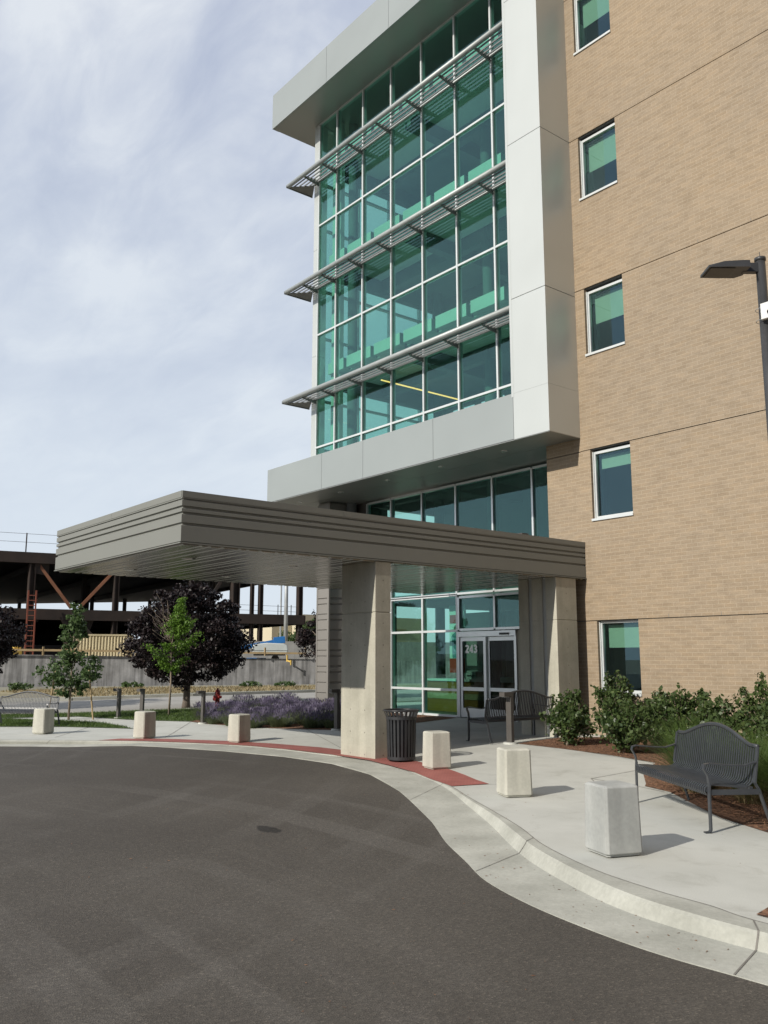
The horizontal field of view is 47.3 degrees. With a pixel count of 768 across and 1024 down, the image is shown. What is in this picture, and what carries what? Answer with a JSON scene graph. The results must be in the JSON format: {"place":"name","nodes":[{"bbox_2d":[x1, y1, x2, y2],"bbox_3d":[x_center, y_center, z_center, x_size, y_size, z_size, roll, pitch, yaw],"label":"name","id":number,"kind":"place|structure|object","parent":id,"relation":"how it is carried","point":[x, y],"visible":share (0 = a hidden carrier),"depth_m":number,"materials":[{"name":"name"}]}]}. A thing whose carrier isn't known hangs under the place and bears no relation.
{"place":"outdoors","nodes":[
{"label":"outdoors","id":0,"kind":"place"},
{"bbox_2d":[12,647,21,654],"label":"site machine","id":1,"kind":"object","parent":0,"point":[20,652],"visible":0.14,"depth_m":47.90,"materials":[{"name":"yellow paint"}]},
{"bbox_2d":[0,707,208,727],"bbox_3d":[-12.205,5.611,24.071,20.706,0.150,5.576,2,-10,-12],"label":"lawn","id":2,"kind":"structure","parent":0,"point":[117,718],"depth_m":24.87,"materials":[{"name":"plant"}]},
{"bbox_2d":[113,688,121,717],"bbox_3d":[-7.397,5.327,24.387,0.298,0.829,0.238,-4,-10,21],"label":"bollard light","id":3,"kind":"object","parent":2,"relation":"on","point":[118,706],"visible":0.92,"depth_m":24.36,"materials":[{"name":"metal"}]},
{"bbox_2d":[137,688,144,710],"bbox_3d":[-6.644,5.257,24.014,0.238,0.829,0.298,-5,-11,26],"label":"bollard light","id":4,"kind":"object","parent":2,"relation":"on","point":[142,696],"visible":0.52,"depth_m":24.02,"materials":[{"name":"metal"}]},
{"bbox_2d":[140,596,204,714],"bbox_3d":[-6.096,4.089,25.265,1.783,3.478,1.075,2,-10,-13],"label":"young tree","id":5,"kind":"object","parent":2,"relation":"on","point":[179,623],"visible":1,"depth_m":25.25,"materials":[{"name":"green plant"}]},
{"bbox_2d":[213,688,221,705],"bbox_3d":[-5.282,5.905,27.818,0.292,0.640,0.288,1,-10,-9],"label":"fire hydrant","id":6,"kind":"object","parent":2,"relation":"on","point":[216,696],"visible":0.79,"depth_m":27.76,"materials":[{"name":"metal"}]},
{"bbox_2d":[0,689,421,711],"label":"street","id":7,"kind":"structure","parent":0,"point":[163,702],"depth_m":31.69,"materials":[{"name":"asphalt"}]},
{"bbox_2d":[1,690,314,701],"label":"street kerb","id":8,"kind":"structure","parent":7,"relation":"on","point":[175,695],"depth_m":34.80,"materials":[{"name":"concrete"}]},
{"bbox_2d":[0,685,421,698],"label":"verge","id":9,"kind":"structure","parent":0,"point":[5,693],"depth_m":38.01,"materials":[{"name":"plant"}]},
{"bbox_2d":[7,682,34,690],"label":"weed","id":10,"kind":"object","parent":9,"relation":"on","point":[15,686],"visible":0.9,"depth_m":40.58,"materials":[{"name":"green plant"}]},
{"bbox_2d":[119,681,144,687],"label":"weed","id":11,"kind":"object","parent":9,"relation":"on","point":[125,684],"visible":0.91,"depth_m":41.99,"materials":[{"name":"green plant"}]},
{"bbox_2d":[2,684,314,696],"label":"verge grass","id":12,"kind":"structure","parent":9,"relation":"on","point":[154,690],"depth_m":39.40,"materials":[{"name":"plant"}]},
{"bbox_2d":[0,683,421,690],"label":"footing wall","id":13,"kind":"structure","parent":9,"relation":"on","point":[7,688],"depth_m":43.43,"materials":[{"name":"concrete"}]},
{"bbox_2d":[0,655,456,686],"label":"retaining wall","id":14,"kind":"structure","parent":9,"relation":"on","point":[117,670],"depth_m":44.51,"materials":[{"name":"concrete"}]},
{"bbox_2d":[12,647,306,655],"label":"timber guard rail","id":15,"kind":"object","parent":14,"relation":"on","point":[90,651],"visible":0.49,"depth_m":42.78,"materials":[{"name":"wood"}]},
{"bbox_2d":[239,681,261,686],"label":"weed","id":16,"kind":"object","parent":9,"relation":"on","point":[251,683],"visible":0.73,"depth_m":43.21,"materials":[{"name":"green plant"}]},
{"bbox_2d":[274,681,295,686],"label":"weed","id":17,"kind":"object","parent":9,"relation":"on","point":[285,683],"visible":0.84,"depth_m":43.71,"materials":[{"name":"green plant"}]},
{"bbox_2d":[294,609,315,661],"bbox_3d":[-1.720,5.293,33.667,3.583,3.787,3.668,0,-10,2],"label":"maple tree","id":18,"kind":"object","parent":9,"relation":"on","point":[306,638],"visible":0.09,"depth_m":33.65,"materials":[{"name":"purple plant"}]},
{"bbox_2d":[0,0,503,641],"label":"sky","id":19,"kind":"structure","parent":0,"point":[153,236],"materials":[{"name":"white"}]},
{"bbox_2d":[0,746,767,1023],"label":"asphalt","id":20,"kind":"structure","parent":0,"point":[84,939],"depth_m":6.06,"materials":[{"name":"asphalt"}]},
{"bbox_2d":[0,739,767,985],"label":"kerb and gutter","id":21,"kind":"structure","parent":20,"relation":"on","point":[543,874],"depth_m":6.74,"materials":[{"name":"concrete"}]},
{"bbox_2d":[5,745,758,974],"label":"kerb joints","id":22,"kind":"object","parent":21,"relation":"on","point":[745,961],"visible":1,"depth_m":5.35,"materials":[{"name":"concrete"}]},
{"bbox_2d":[0,702,767,923],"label":"sidewalk","id":23,"kind":"structure","parent":0,"point":[723,865],"depth_m":9.79,"materials":[{"name":"concrete"}]},
{"bbox_2d":[0,604,30,673],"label":"maple tree","id":24,"kind":"object","parent":23,"relation":"on","point":[6,652],"visible":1,"depth_m":28.63,"materials":[{"name":"purple plant"}]},
{"bbox_2d":[32,708,54,733],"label":"bollard block","id":25,"kind":"structure","parent":23,"relation":"on","point":[43,720],"depth_m":19.47,"materials":[{"name":"concrete"}]},
{"bbox_2d":[6,719,128,727],"bbox_3d":[-9.854,5.460,22.714,7.881,0.001,3.464,0,-9,1],"label":"lawn patch","id":26,"kind":"object","parent":23,"relation":"on","point":[74,726],"visible":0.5,"depth_m":21.48,"materials":[{"name":"plant"}]},
{"bbox_2d":[0,691,59,724],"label":"park bench","id":27,"kind":"object","parent":26,"relation":"on","point":[17,711],"visible":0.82,"depth_m":22.04,"materials":[{"name":"metal"}]},
{"bbox_2d":[32,602,103,719],"bbox_3d":[-8.629,4.111,24.298,1.970,3.214,1.952,8,-12,-38],"label":"young tree","id":28,"kind":"object","parent":23,"relation":"on","point":[68,657],"visible":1,"depth_m":24.12,"materials":[{"name":"green plant"}]},
{"bbox_2d":[133,711,155,738],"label":"bollard block","id":29,"kind":"structure","parent":23,"relation":"on","point":[144,724],"depth_m":18.38,"materials":[{"name":"concrete"}]},
{"bbox_2d":[115,580,258,707],"bbox_3d":[-6.333,4.284,28.485,4.470,4.202,4.252,8,-12,-38],"label":"maple tree","id":30,"kind":"object","parent":23,"relation":"on","point":[224,635],"visible":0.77,"depth_m":27.72,"materials":[{"name":"purple plant"}]},
{"bbox_2d":[196,691,206,723],"bbox_3d":[-4.600,4.941,22.173,0.298,0.829,0.238,8,-12,-38],"label":"bollard light","id":31,"kind":"object","parent":23,"relation":"on","point":[203,697],"visible":0.98,"depth_m":22.16,"materials":[{"name":"metal"}]},
{"bbox_2d":[3,700,421,713],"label":"street kerb","id":32,"kind":"structure","parent":23,"relation":"on","point":[190,708],"depth_m":27.23,"materials":[{"name":"concrete"}]},
{"bbox_2d":[227,713,249,742],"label":"bollard block","id":33,"kind":"structure","parent":23,"relation":"on","point":[238,728],"depth_m":17.47,"materials":[{"name":"concrete"}]},
{"bbox_2d":[190,720,331,729],"bbox_3d":[-2.893,5.570,23.831,4.096,0.090,7.788,-1,-10,5],"label":"planting bed","id":34,"kind":"object","parent":23,"relation":"on","point":[295,726],"visible":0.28,"depth_m":20.62,"materials":[{"name":"brown soil"}]},
{"bbox_2d":[187,701,215,718],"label":"lavender bush","id":35,"kind":"object","parent":34,"relation":"on","point":[197,707],"visible":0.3,"depth_m":23.44,"materials":[{"name":"plant"}]},
{"bbox_2d":[193,708,226,721],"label":"lavender bush","id":36,"kind":"object","parent":34,"relation":"on","point":[208,711],"visible":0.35,"depth_m":22.42,"materials":[{"name":"plant"}]},
{"bbox_2d":[196,701,227,715],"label":"lavender bush","id":37,"kind":"object","parent":34,"relation":"on","point":[213,704],"visible":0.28,"depth_m":23.24,"materials":[{"name":"plant"}]},
{"bbox_2d":[202,711,228,723],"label":"lavender bush","id":38,"kind":"object","parent":34,"relation":"on","point":[214,720],"visible":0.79,"depth_m":21.89,"materials":[{"name":"plant"}]},
{"bbox_2d":[219,701,235,709],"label":"lavender bush","id":39,"kind":"object","parent":34,"relation":"on","point":[226,702],"visible":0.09,"depth_m":24.80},
{"bbox_2d":[214,706,259,725],"bbox_3d":[-3.606,4.982,21.451,1.260,0.470,1.213,4,-10,-24],"label":"lavender bush","id":40,"kind":"object","parent":34,"relation":"on","point":[225,720],"visible":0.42,"depth_m":21.35,"materials":[{"name":"plant"}]},
{"bbox_2d":[228,700,254,709],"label":"lavender bush","id":41,"kind":"object","parent":34,"relation":"on","point":[241,704],"visible":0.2,"depth_m":23.45,"materials":[{"name":"plant"}]},
{"bbox_2d":[230,693,257,704],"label":"lavender bush","id":42,"kind":"object","parent":34,"relation":"on","point":[242,697],"visible":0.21,"depth_m":26.17,"materials":[{"name":"plant"}]},
{"bbox_2d":[237,706,262,713],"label":"lavender bush","id":43,"kind":"object","parent":34,"relation":"on","point":[251,708],"visible":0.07,"depth_m":22.50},
{"bbox_2d":[248,713,269,727],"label":"lavender bush","id":44,"kind":"object","parent":34,"relation":"on","point":[255,723],"visible":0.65,"depth_m":20.68,"materials":[{"name":"plant"}]},
{"bbox_2d":[250,697,274,706],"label":"lavender bush","id":45,"kind":"object","parent":34,"relation":"on","point":[261,703],"visible":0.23,"depth_m":24.51,"materials":[{"name":"plant"}]},
{"bbox_2d":[249,706,277,724],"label":"lavender bush","id":46,"kind":"object","parent":34,"relation":"on","point":[261,711],"visible":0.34,"depth_m":21.46,"materials":[{"name":"plant"}]},
{"bbox_2d":[268,703,286,709],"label":"lavender bush","id":47,"kind":"object","parent":34,"relation":"on","point":[274,706],"visible":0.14,"depth_m":22.99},
{"bbox_2d":[270,698,293,707],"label":"lavender bush","id":48,"kind":"object","parent":34,"relation":"on","point":[282,701],"visible":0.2,"depth_m":24.45,"materials":[{"name":"plant"}]},
{"bbox_2d":[264,708,300,726],"bbox_3d":[-2.477,4.894,20.898,1.136,0.440,1.181,-6,-11,33],"label":"lavender bush","id":49,"kind":"object","parent":34,"relation":"on","point":[283,720],"visible":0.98,"depth_m":20.79,"materials":[{"name":"plant"}]},
{"bbox_2d":[272,691,302,700],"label":"lavender bush","id":50,"kind":"object","parent":34,"relation":"on","point":[286,694],"visible":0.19,"depth_m":26.75,"materials":[{"name":"plant"}]},
{"bbox_2d":[274,703,302,723],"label":"lavender bush","id":51,"kind":"object","parent":34,"relation":"on","point":[290,708],"visible":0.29,"depth_m":21.58,"materials":[{"name":"plant"}]},
{"bbox_2d":[284,696,301,700],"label":"lavender bush","id":52,"kind":"object","parent":34,"relation":"on","point":[295,698],"visible":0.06,"depth_m":26.10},
{"bbox_2d":[282,703,307,714],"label":"lavender bush","id":53,"kind":"object","parent":34,"relation":"on","point":[300,704],"visible":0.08,"depth_m":22.70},
{"bbox_2d":[289,700,309,704],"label":"lavender bush","id":54,"kind":"object","parent":34,"relation":"on","point":[299,702],"visible":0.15,"depth_m":24.41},
{"bbox_2d":[292,706,321,724],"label":"lavender bush","id":55,"kind":"object","parent":34,"relation":"on","point":[299,709],"visible":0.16,"depth_m":21.40,"materials":[{"name":"plant"}]},
{"bbox_2d":[298,704,321,713],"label":"lavender bush","id":56,"kind":"object","parent":34,"relation":"on","point":[309,706],"visible":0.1,"depth_m":22.06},
{"bbox_2d":[294,711,329,727],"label":"lavender bush","id":57,"kind":"object","parent":34,"relation":"on","point":[314,723],"visible":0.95,"depth_m":20.36,"materials":[{"name":"plant"}]},
{"bbox_2d":[294,707,331,723],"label":"lavender bush","id":58,"kind":"object","parent":34,"relation":"on","point":[315,711],"visible":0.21,"depth_m":20.89,"materials":[{"name":"plant"}]},
{"bbox_2d":[303,698,324,702],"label":"lavender bush","id":59,"kind":"object","parent":34,"relation":"on","point":[315,700],"visible":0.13,"depth_m":25.59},
{"bbox_2d":[307,702,327,709],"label":"lavender bush","id":60,"kind":"object","parent":34,"relation":"on","point":[320,704],"visible":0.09,"depth_m":22.66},
{"bbox_2d":[319,712,340,727],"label":"lavender bush","id":61,"kind":"object","parent":34,"relation":"on","point":[327,723],"visible":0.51,"depth_m":20.22,"materials":[{"name":"plant"}]},
{"bbox_2d":[319,702,340,719],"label":"lavender bush","id":62,"kind":"object","parent":34,"relation":"on","point":[330,706],"visible":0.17,"depth_m":21.01,"materials":[{"name":"plant"}]},
{"bbox_2d":[107,739,487,785],"bbox_3d":[-1.675,4.228,15.370,9.619,0.015,2.115,-9,-13,43],"label":"tactile strip","id":63,"kind":"object","parent":23,"relation":"on","point":[450,777],"visible":0.94,"depth_m":14.16,"materials":[{"name":"concrete"}]},
{"bbox_2d":[383,708,419,760],"bbox_3d":[0.282,3.628,14.309,0.606,0.801,0.606,8,-12,-38],"label":"litter bin","id":64,"kind":"object","parent":63,"relation":"on","point":[401,734],"visible":1,"depth_m":14.13,"materials":[{"name":"metal"}]},
{"bbox_2d":[328,689,340,730],"bbox_3d":[-1.092,4.481,19.857,0.332,0.926,0.266,8,-12,-38],"label":"bollard light","id":65,"kind":"object","parent":23,"relation":"on","point":[336,692],"visible":0.95,"depth_m":19.84,"materials":[{"name":"metal"}]},
{"bbox_2d":[391,714,457,722],"bbox_3d":[0.477,5.398,23.073,1.750,0.035,3.200,8,-12,-38],"label":"mulch strip","id":66,"kind":"object","parent":23,"relation":"on","point":[430,717],"visible":0.25,"depth_m":22.69,"materials":[{"name":"brown wood"}]},
{"bbox_2d":[422,730,450,768],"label":"bollard block","id":67,"kind":"structure","parent":23,"relation":"on","point":[436,750],"depth_m":13.23,"materials":[{"name":"concrete"}]},
{"bbox_2d":[499,692,517,744],"bbox_3d":[2.353,3.893,16.546,0.350,0.975,0.280,8,-12,-38],"label":"bollard light","id":68,"kind":"object","parent":23,"relation":"on","point":[509,717],"visible":0.98,"depth_m":16.52,"materials":[{"name":"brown metal"}]},
{"bbox_2d":[466,690,557,743],"bbox_3d":[2.536,3.987,17.292,1.878,0.972,0.692,7,-12,-36],"label":"park bench","id":69,"kind":"object","parent":23,"relation":"on","point":[486,719],"visible":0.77,"depth_m":17.08,"materials":[{"name":"metal"}]},
{"bbox_2d":[497,747,532,796],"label":"bollard block","id":70,"kind":"structure","parent":23,"relation":"on","point":[514,776],"depth_m":10.60,"materials":[{"name":"concrete"}]},
{"bbox_2d":[267,0,767,740],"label":"hospital building","id":71,"kind":"structure","parent":23,"relation":"on","point":[577,190],"depth_m":19.70,"materials":[{"name":"beige brick"}]},
{"bbox_2d":[54,490,586,758],"bbox_3d":[-0.989,2.507,17.567,9.452,4.210,5.414,8,-12,-38],"label":"entrance canopy","id":72,"kind":"object","parent":71,"relation":"attached to","point":[367,564],"visible":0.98,"depth_m":15.38,"materials":[{"name":"concrete"}]},
{"bbox_2d":[449,604,465,714],"bbox_3d":[2.048,4.012,23.874,0.300,2.950,0.640,8,-12,-38],"label":"window","id":73,"kind":"structure","parent":71,"relation":"on","point":[452,617],"depth_m":24.04,"materials":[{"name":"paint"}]},
{"bbox_2d":[457,592,518,630],"bbox_3d":[3.260,2.436,21.686,0.150,0.910,4.015,8,-12,-38],"label":"transom window","id":74,"kind":"structure","parent":71,"relation":"in","point":[495,596],"depth_m":22.28,"materials":[{"name":"teal metal"}]},
{"bbox_2d":[457,630,518,721],"bbox_3d":[2.620,4.107,22.130,0.210,2.190,2.070,8,-12,-38],"label":"sliding door","id":75,"kind":"structure","parent":71,"relation":"in","point":[479,655],"depth_m":22.22,"materials":[{"name":"silver metal"}]},
{"bbox_2d":[573,0,610,55],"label":"window","id":76,"kind":"structure","parent":71,"relation":"in","point":[593,10],"depth_m":20.46,"materials":[{"name":"silver metal"}]},
{"bbox_2d":[579,122,617,200],"bbox_3d":[4.833,-7.801,19.587,0.295,1.510,1.030,8,-12,-38],"label":"window","id":77,"kind":"structure","parent":71,"relation":"in","point":[603,151],"depth_m":19.80,"materials":[{"name":"silver metal"}]},
{"bbox_2d":[585,279,625,356],"bbox_3d":[4.833,-4.191,18.984,0.295,1.510,1.030,8,-12,-38],"label":"window","id":78,"kind":"structure","parent":71,"relation":"in","point":[608,305],"depth_m":19.21,"materials":[{"name":"silver metal"}]},
{"bbox_2d":[592,444,633,520],"bbox_3d":[4.833,-0.601,18.383,0.295,1.510,1.030,8,-12,-38],"label":"window","id":79,"kind":"structure","parent":71,"relation":"in","point":[623,458],"depth_m":18.64,"materials":[{"name":"silver metal"}]},
{"bbox_2d":[599,620,641,695],"bbox_3d":[4.833,2.950,17.789,0.295,1.510,1.030,8,-12,-38],"label":"window","id":80,"kind":"structure","parent":71,"relation":"in","point":[620,636],"depth_m":18.06,"materials":[{"name":"glass"}]},
{"bbox_2d":[391,713,767,831],"bbox_3d":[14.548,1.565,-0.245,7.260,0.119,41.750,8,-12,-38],"label":"mulch bed","id":81,"kind":"object","parent":23,"relation":"on","point":[740,818],"visible":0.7,"depth_m":10.97,"materials":[{"name":"brown wood"}]},
{"bbox_2d":[538,688,595,745],"bbox_3d":[3.373,3.776,16.167,0.909,1.051,1.039,8,-12,-38],"label":"shrub","id":82,"kind":"object","parent":81,"relation":"on","point":[567,719],"visible":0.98,"depth_m":15.98,"materials":[{"name":"green plant"}]},
{"bbox_2d":[590,670,638,739],"bbox_3d":[4.456,3.691,16.729,1.043,1.343,0.944,8,-12,-38],"label":"shrub","id":83,"kind":"object","parent":81,"relation":"on","point":[621,687],"visible":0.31,"depth_m":16.68,"materials":[{"name":"green plant"}]},
{"bbox_2d":[585,691,662,752],"bbox_3d":[4.109,3.560,14.825,1.180,1.037,1.139,2,-10,-15],"label":"shrub","id":84,"kind":"object","parent":81,"relation":"on","point":[623,723],"visible":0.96,"depth_m":14.70,"materials":[{"name":"green plant"}]},
{"bbox_2d":[630,685,666,744],"bbox_3d":[4.941,3.708,16.039,0.942,1.084,1.078,-2,-10,11],"label":"shrub","id":85,"kind":"object","parent":81,"relation":"on","point":[649,710],"visible":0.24,"depth_m":15.89,"materials":[{"name":"green plant"}]},
{"bbox_2d":[650,682,712,748],"bbox_3d":[5.005,3.487,14.896,1.028,1.166,1.179,8,-12,-38],"label":"shrub","id":86,"kind":"object","parent":81,"relation":"on","point":[684,704],"visible":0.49,"depth_m":14.88,"materials":[{"name":"green plant"}]},
{"bbox_2d":[625,709,766,793],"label":"ornamental grass","id":87,"kind":"object","parent":81,"relation":"on","point":[669,754],"depth_m":10.88,"materials":[{"name":"plant"}]},
{"bbox_2d":[681,687,753,748],"bbox_3d":[5.387,3.400,14.184,1.146,1.120,1.195,-1,-10,3],"label":"shrub","id":88,"kind":"object","parent":81,"relation":"on","point":[705,705],"visible":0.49,"depth_m":13.99,"materials":[{"name":"green plant"}]},
{"bbox_2d":[681,708,767,822],"bbox_3d":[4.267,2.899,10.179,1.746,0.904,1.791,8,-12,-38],"label":"ornamental grass","id":89,"kind":"object","parent":81,"relation":"on","point":[751,799],"depth_m":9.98,"materials":[{"name":"plant"}]},
{"bbox_2d":[700,252,767,435],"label":"street lamp","id":90,"kind":"object","parent":81,"relation":"on","point":[732,269],"visible":1,"depth_m":11.10,"materials":[{"name":"black metal"}]},
{"bbox_2d":[732,695,767,752],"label":"shrub","id":91,"kind":"object","parent":81,"relation":"on","point":[761,717],"visible":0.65,"depth_m":12.94,"materials":[{"name":"green plant"}]},
{"bbox_2d":[733,671,767,734],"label":"shrub","id":92,"kind":"object","parent":81,"relation":"on","point":[749,702],"visible":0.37,"depth_m":14.38,"materials":[{"name":"green plant"}]},
{"bbox_2d":[585,780,641,856],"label":"bollard block","id":93,"kind":"structure","parent":23,"relation":"on","point":[612,821],"depth_m":7.44,"materials":[{"name":"grey concrete"}]},
{"bbox_2d":[630,722,767,833],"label":"park bench","id":94,"kind":"object","parent":23,"relation":"on","point":[681,773],"visible":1,"depth_m":9.25,"materials":[{"name":"metal"}]},
{"bbox_2d":[757,907,767,916],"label":"mulch corner","id":95,"kind":"object","parent":23,"relation":"on","point":[764,912],"visible":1,"depth_m":5.74,"materials":[{"name":"brown wood"}]},
{"bbox_2d":[427,677,487,711],"bbox_3d":[2.600,5.157,24.805,0.750,1.000,3.570,8,-12,-38],"label":"reception desk","id":96,"kind":"object","parent":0,"point":[441,700],"visible":0.16,"depth_m":25.40,"materials":[{"name":"green wood"}]},
{"label":"site ground","id":97,"kind":"structure","parent":0,"visible":0},
{"bbox_2d":[24,590,36,654],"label":"ladder","id":98,"kind":"object","parent":97,"relation":"on","point":[34,615],"visible":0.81,"depth_m":59.97,"materials":[{"name":"metal"}]},
{"bbox_2d":[75,634,130,655],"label":"shipping container","id":99,"kind":"object","parent":97,"relation":"on","point":[103,641],"visible":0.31,"depth_m":47.89,"materials":[{"name":"beige metal"}]},
{"bbox_2d":[0,532,305,654],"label":"steel frame building","id":100,"kind":"structure","parent":97,"relation":"on","point":[22,574],"depth_m":70.84,"materials":[{"name":"metal"}]},
{"bbox_2d":[237,636,287,658],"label":"truck","id":101,"kind":"object","parent":97,"relation":"on","point":[275,644],"visible":0.44,"depth_m":48.59,"materials":[{"name":"white metal"}]},
{"bbox_2d":[280,586,281,636],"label":"floodlight pole","id":102,"kind":"object","parent":97,"relation":"on","point":[280,605],"depth_m":102.92,"materials":[{"name":"metal"}]},
{"bbox_2d":[284,586,287,640],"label":"utility pole","id":103,"kind":"object","parent":97,"relation":"on","point":[286,614],"visible":0.32,"depth_m":63.23,"materials":[{"name":"metal"}]},
{"bbox_2d":[134,641,449,660],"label":"wall","id":104,"kind":"structure","parent":97,"relation":"on","point":[409,651],"depth_m":58.41,"materials":[{"name":"grey concrete"}]},
{"label":"upper site ground","id":105,"kind":"structure","parent":0,"visible":0},
{"bbox_2d":[278,630,290,640],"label":"distant tree","id":106,"kind":"object","parent":105,"relation":"on","point":[282,634],"visible":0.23,"depth_m":114.16,"materials":[{"name":"green plant"}]},
{"bbox_2d":[289,625,305,640],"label":"distant tree","id":107,"kind":"object","parent":105,"relation":"on","point":[293,637],"visible":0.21,"depth_m":113.27,"materials":[{"name":"green plant"}]},
{"bbox_2d":[304,618,315,635],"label":"distant tree","id":108,"kind":"object","parent":105,"relation":"on","point":[313,627],"visible":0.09,"depth_m":113.38,"materials":[{"name":"green plant"}]},
{"bbox_2d":[242,614,420,641],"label":"beige building","id":109,"kind":"structure","parent":105,"relation":"on","point":[403,624],"depth_m":144.82,"materials":[{"name":"beige"}]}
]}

